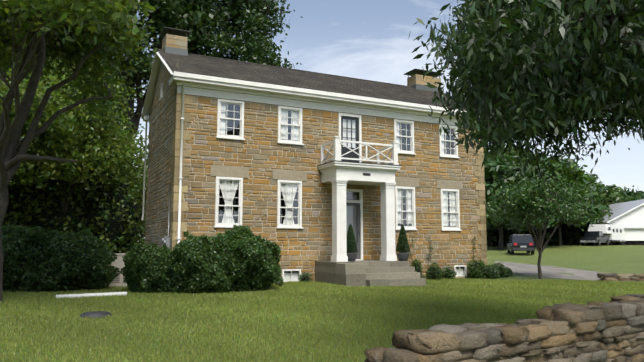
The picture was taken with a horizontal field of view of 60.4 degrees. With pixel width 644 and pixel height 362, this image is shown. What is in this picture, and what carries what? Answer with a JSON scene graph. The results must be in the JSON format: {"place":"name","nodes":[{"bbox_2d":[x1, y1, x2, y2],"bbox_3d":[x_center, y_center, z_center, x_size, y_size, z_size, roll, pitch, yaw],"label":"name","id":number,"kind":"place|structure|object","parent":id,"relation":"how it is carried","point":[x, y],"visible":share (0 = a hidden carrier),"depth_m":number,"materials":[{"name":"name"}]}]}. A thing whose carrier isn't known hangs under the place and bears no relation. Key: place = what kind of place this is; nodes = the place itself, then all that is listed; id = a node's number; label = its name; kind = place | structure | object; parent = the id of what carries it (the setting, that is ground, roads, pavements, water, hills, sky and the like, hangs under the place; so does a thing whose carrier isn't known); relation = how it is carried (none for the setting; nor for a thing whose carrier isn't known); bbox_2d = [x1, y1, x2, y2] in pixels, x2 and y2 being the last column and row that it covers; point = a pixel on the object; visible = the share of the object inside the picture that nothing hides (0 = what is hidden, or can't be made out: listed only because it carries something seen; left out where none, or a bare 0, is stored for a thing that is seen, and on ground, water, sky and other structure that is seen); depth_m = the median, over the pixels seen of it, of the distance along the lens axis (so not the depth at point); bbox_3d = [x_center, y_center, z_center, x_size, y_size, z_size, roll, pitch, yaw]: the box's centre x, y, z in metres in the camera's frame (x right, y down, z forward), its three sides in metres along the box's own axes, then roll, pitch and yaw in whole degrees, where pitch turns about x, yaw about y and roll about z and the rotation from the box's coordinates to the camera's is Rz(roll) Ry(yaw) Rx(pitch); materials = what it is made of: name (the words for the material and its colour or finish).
{"place":"outdoors","nodes":[
{"label":"outdoors","id":0,"kind":"place"},
{"bbox_2d":[145,60,178,248],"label":"house wall","id":1,"kind":"structure","parent":0,"point":[160,151],"depth_m":21.09,"materials":[{"name":"beige stone"}]},
{"bbox_2d":[161,183,170,247],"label":"electric meters","id":2,"kind":"object","parent":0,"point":[165,240],"visible":0.83,"depth_m":18.51,"materials":[{"name":"grey metal"}]},
{"bbox_2d":[0,245,643,361],"bbox_3d":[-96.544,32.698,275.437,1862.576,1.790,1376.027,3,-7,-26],"label":"lawn","id":3,"kind":"structure","parent":0,"point":[623,259],"depth_m":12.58,"materials":[{"name":"green plant"}]},
{"bbox_2d":[0,62,97,201],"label":"tree","id":4,"kind":"object","parent":3,"relation":"on","point":[47,114],"depth_m":20.79,"materials":[{"name":"green plant"}]},
{"bbox_2d":[1,224,119,291],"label":"hedge","id":5,"kind":"object","parent":3,"relation":"on","point":[54,242],"depth_m":15.62,"materials":[{"name":"green plant"}]},
{"bbox_2d":[2,30,128,117],"bbox_3d":[-15.000,-2.735,28.317,9.754,15.230,9.074,3,-7,-26],"label":"tree","id":6,"kind":"object","parent":3,"relation":"on","point":[125,110],"depth_m":28.70,"materials":[{"name":"green plant"}]},
{"bbox_2d":[2,111,148,252],"bbox_3d":[-15.207,-0.152,28.692,14.915,10.346,16.680,3,-7,-26],"label":"understory","id":7,"kind":"object","parent":3,"relation":"on","point":[136,190],"depth_m":24.50,"materials":[{"name":"green plant"}]},
{"bbox_2d":[8,54,144,213],"bbox_3d":[-11.148,-0.815,23.976,7.090,10.385,8.126,3,-7,-26],"label":"tree","id":8,"kind":"object","parent":3,"relation":"on","point":[109,142],"depth_m":23.27,"materials":[{"name":"green plant"}]},
{"bbox_2d":[0,0,157,300],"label":"tree","id":9,"kind":"object","parent":3,"relation":"on","point":[89,33],"depth_m":13.55,"materials":[{"name":"green plant"}]},
{"bbox_2d":[56,292,126,298],"bbox_3d":[-5.852,2.919,14.103,1.693,0.116,0.120,4,-8,-32],"label":"pvc pipe","id":10,"kind":"object","parent":3,"relation":"on","point":[89,295],"visible":0.59,"depth_m":14.05,"materials":[{"name":"white plastic"}]},
{"bbox_2d":[80,311,110,318],"bbox_3d":[-4.601,2.727,11.252,0.600,0.110,0.600,3,-7,-26],"label":"septic lid","id":11,"kind":"object","parent":3,"relation":"on","point":[96,314],"visible":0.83,"depth_m":11.07,"materials":[{"name":"grey concrete"}]},
{"bbox_2d":[98,253,126,286],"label":"ac cabinets","id":12,"kind":"object","parent":3,"relation":"on","point":[118,280],"visible":0.21,"depth_m":17.51,"materials":[{"name":"beige metal"}]},
{"bbox_2d":[97,18,149,131],"bbox_3d":[-16.403,-4.031,35.703,10.643,19.496,11.079,3,-7,-26],"label":"tree","id":13,"kind":"object","parent":3,"relation":"on","point":[135,86],"depth_m":35.68,"materials":[{"name":"green plant"}]},
{"bbox_2d":[97,0,237,248],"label":"tree","id":14,"kind":"object","parent":3,"relation":"on","point":[172,10],"depth_m":34.33,"materials":[{"name":"green plant"}]},
{"bbox_2d":[119,225,283,293],"bbox_3d":[-3.375,2.402,16.160,4.650,2.282,2.668,3,-7,-26],"label":"shrub","id":15,"kind":"object","parent":3,"relation":"on","point":[236,239],"depth_m":15.49,"materials":[{"name":"green plant"}]},
{"bbox_2d":[156,0,302,67],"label":"tree","id":16,"kind":"object","parent":3,"relation":"on","point":[243,17],"depth_m":38.36,"materials":[{"name":"green plant"}]},
{"bbox_2d":[218,104,460,272],"bbox_3d":[-0.263,1.092,23.877,13.100,7.050,5.489,3,-7,-26],"label":"house interior","id":17,"kind":"object","parent":3,"relation":"on","point":[354,196],"depth_m":21.05,"materials":[{"name":"black"}]},
{"bbox_2d":[315,260,425,286],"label":"front steps","id":18,"kind":"structure","parent":3,"relation":"on","point":[377,273],"depth_m":18.85,"materials":[{"name":"grey concrete"}]},
{"bbox_2d":[347,253,356,260],"bbox_3d":[1.020,2.612,19.726,0.500,0.500,0.500,3,-7,-26],"label":"topiary pot","id":19,"kind":"object","parent":18,"relation":"on","point":[351,256],"visible":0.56,"depth_m":19.52,"materials":[{"name":"grey stone"}]},
{"bbox_2d":[347,224,357,252],"bbox_3d":[1.022,2.049,19.797,0.532,1.035,0.538,3,-7,-26],"label":"topiary","id":20,"kind":"object","parent":19,"relation":"in","point":[350,235],"depth_m":19.65,"materials":[{"name":"green plant"}]},
{"bbox_2d":[317,136,400,261],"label":"portico","id":21,"kind":"structure","parent":18,"relation":"on","point":[339,176],"depth_m":20.14,"materials":[{"name":"white wood"}]},
{"bbox_2d":[317,160,401,175],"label":"balcony floor","id":22,"kind":"structure","parent":21,"relation":"on","point":[366,174],"depth_m":20.06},
{"bbox_2d":[397,253,408,260],"bbox_3d":[2.979,2.685,20.356,0.500,0.500,0.500,3,-7,-26],"label":"topiary pot","id":23,"kind":"object","parent":18,"relation":"on","point":[403,256],"visible":0.88,"depth_m":20.17,"materials":[{"name":"grey stone"}]},
{"bbox_2d":[396,224,409,252],"bbox_3d":[2.982,2.121,20.427,0.561,1.037,0.552,3,-7,-26],"label":"topiary","id":24,"kind":"object","parent":23,"relation":"in","point":[402,237],"depth_m":20.29,"materials":[{"name":"green plant"}]},
{"bbox_2d":[276,259,512,281],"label":"shrubs","id":25,"kind":"object","parent":3,"relation":"on","point":[483,275],"depth_m":22.60,"materials":[{"name":"green plant"}]},
{"bbox_2d":[483,148,517,246],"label":"tree","id":26,"kind":"object","parent":3,"relation":"on","point":[485,152],"depth_m":68.35,"materials":[{"name":"green plant"}]},
{"bbox_2d":[364,294,643,361],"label":"stone wall","id":27,"kind":"structure","parent":3,"relation":"on","point":[612,330],"depth_m":7.09,"materials":[{"name":"brown stone"}]},
{"bbox_2d":[483,154,553,249],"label":"tree","id":28,"kind":"object","parent":3,"relation":"on","point":[496,179],"depth_m":57.05,"materials":[{"name":"green plant"}]},
{"bbox_2d":[507,234,534,254],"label":"dark suv","id":29,"kind":"object","parent":3,"relation":"on","point":[521,242],"visible":0.96,"depth_m":47.10,"materials":[{"name":"black paint"}]},
{"bbox_2d":[484,148,573,233],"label":"tree","id":30,"kind":"object","parent":3,"relation":"on","point":[534,162],"depth_m":60.14,"materials":[{"name":"green plant"}]},
{"bbox_2d":[486,222,596,246],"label":"treeline understory","id":31,"kind":"object","parent":3,"relation":"on","point":[552,241],"depth_m":77.35,"materials":[{"name":"green plant"}]},
{"bbox_2d":[485,171,602,278],"bbox_3d":[9.327,2.003,23.463,4.922,4.879,4.727,3,-7,-26],"label":"small tree","id":32,"kind":"object","parent":3,"relation":"on","point":[526,194],"depth_m":22.91,"materials":[{"name":"green plant"}]},
{"bbox_2d":[516,154,593,238],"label":"tree","id":33,"kind":"object","parent":3,"relation":"on","point":[563,168],"depth_m":62.53,"materials":[{"name":"green plant"}]},
{"bbox_2d":[553,155,587,176],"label":"tree","id":34,"kind":"object","parent":3,"relation":"on","point":[571,160],"depth_m":90.00,"materials":[{"name":"green plant"}]},
{"bbox_2d":[535,158,605,245],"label":"tree","id":35,"kind":"object","parent":3,"relation":"on","point":[594,195],"depth_m":69.38,"materials":[{"name":"green plant"}]},
{"bbox_2d":[553,175,617,244],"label":"tree","id":36,"kind":"object","parent":3,"relation":"on","point":[608,194],"depth_m":76.60,"materials":[{"name":"green plant"}]},
{"bbox_2d":[585,172,601,183],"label":"tree","id":37,"kind":"object","parent":3,"relation":"on","point":[593,175],"depth_m":100.42,"materials":[{"name":"green plant"}]},
{"bbox_2d":[580,231,609,245],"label":"pickup truck","id":38,"kind":"object","parent":3,"relation":"on","point":[593,237],"visible":0.98,"depth_m":70.64,"materials":[{"name":"grey paint"}]},
{"bbox_2d":[588,224,624,244],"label":"horse trailer","id":39,"kind":"object","parent":3,"relation":"on","point":[615,233],"visible":0.77,"depth_m":73.84,"materials":[{"name":"white metal"}]},
{"bbox_2d":[598,181,628,197],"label":"tree","id":40,"kind":"object","parent":3,"relation":"on","point":[614,186],"depth_m":124.55,"materials":[{"name":"green plant"}]},
{"bbox_2d":[601,190,628,206],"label":"tree","id":41,"kind":"object","parent":3,"relation":"on","point":[614,199],"visible":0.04,"depth_m":93.68,"materials":[{"name":"green plant"}]},
{"bbox_2d":[594,199,643,244],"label":"white barn","id":42,"kind":"structure","parent":3,"relation":"on","point":[629,216],"depth_m":80.56,"materials":[{"name":"white painted wood siding"},{"name":"roof shingles"}]},
{"bbox_2d":[597,272,643,281],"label":"stone wall","id":43,"kind":"structure","parent":3,"relation":"on","point":[611,276],"depth_m":21.91,"materials":[{"name":"brown stone"}]},
{"bbox_2d":[621,192,639,201],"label":"tree","id":44,"kind":"object","parent":3,"relation":"on","point":[624,197],"visible":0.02,"depth_m":104.16,"materials":[{"name":"green plant"}]},
{"bbox_2d":[622,185,643,198],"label":"tree","id":45,"kind":"object","parent":3,"relation":"on","point":[627,192],"visible":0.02,"depth_m":133.36,"materials":[{"name":"green plant"}]},
{"bbox_2d":[629,192,643,200],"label":"tree","id":46,"kind":"object","parent":3,"relation":"on","point":[639,196],"depth_m":116.11,"materials":[{"name":"green plant"}]},
{"bbox_2d":[170,89,486,265],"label":"corner quoins","id":47,"kind":"object","parent":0,"point":[479,187],"visible":0.4,"depth_m":18.58,"materials":[{"name":"beige stone"}]},
{"bbox_2d":[173,93,485,281],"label":"house wall","id":48,"kind":"structure","parent":0,"point":[260,160],"depth_m":20.45,"materials":[{"name":"brown stone"}]},
{"bbox_2d":[141,84,184,243],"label":"house downpipes","id":49,"kind":"object","parent":48,"relation":"attached to","point":[180,177],"visible":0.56,"depth_m":18.45,"materials":[{"name":"white metal"}]},
{"bbox_2d":[151,49,465,109],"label":"house roof","id":50,"kind":"structure","parent":48,"relation":"on","point":[231,69],"depth_m":22.10,"materials":[{"name":"grey"}]},
{"bbox_2d":[159,27,191,70],"bbox_3d":[-5.841,-5.220,21.902,1.060,1.640,1.160,3,-7,-26],"label":"house chimney","id":51,"kind":"object","parent":50,"relation":"on","point":[174,40],"visible":0.46,"depth_m":21.54,"materials":[{"name":"beige stone"}]},
{"bbox_2d":[404,69,443,91],"bbox_3d":[5.004,-4.637,27.099,1.740,1.670,0.960,3,-7,-26],"label":"house chimney","id":52,"kind":"object","parent":50,"relation":"on","point":[415,80],"visible":0.44,"depth_m":26.77,"materials":[{"name":"beige stone"}]},
{"bbox_2d":[141,51,479,124],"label":"roof trim","id":53,"kind":"structure","parent":48,"relation":"attached to","point":[217,87],"depth_m":20.65,"materials":[{"name":"white wood"}]},
{"bbox_2d":[159,83,466,281],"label":"window frames","id":54,"kind":"structure","parent":48,"relation":"in","point":[286,182],"depth_m":20.51,"materials":[{"name":"white wood"}]},
{"bbox_2d":[218,103,463,279],"bbox_3d":[-0.158,0.087,22.487,12.030,7.470,3.345,3,-7,-26],"label":"window glass","id":55,"kind":"object","parent":54,"relation":"in","point":[346,193],"visible":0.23,"depth_m":20.44,"materials":[{"name":"glass"}]},
{"bbox_2d":[409,235,475,268],"bbox_3d":[4.977,3.027,22.662,3.755,1.693,0.155,3,-7,-26],"label":"vine","id":56,"kind":"object","parent":48,"relation":"attached to","point":[432,248],"depth_m":22.41,"materials":[{"name":"green plant"}]},
{"bbox_2d":[219,103,463,279],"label":"curtains","id":57,"kind":"object","parent":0,"point":[289,186],"depth_m":20.51,"materials":[{"name":"white fabric"}]},
{"bbox_2d":[341,116,359,258],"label":"house doors","id":58,"kind":"structure","parent":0,"point":[344,150],"depth_m":21.31,"materials":[{"name":"grey wood"}]},
{"bbox_2d":[123,0,643,237],"label":"sky","id":59,"kind":"structure","parent":0,"point":[360,39],"materials":[{"name":"blue"}]},
{"bbox_2d":[409,0,643,195],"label":"overhanging tree","id":60,"kind":"object","parent":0,"point":[609,84],"depth_m":7.15,"materials":[{"name":"green plant"}]},
{"bbox_2d":[495,261,632,282],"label":"driveway gravel","id":61,"kind":"structure","parent":0,"point":[531,269],"depth_m":27.21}
]}

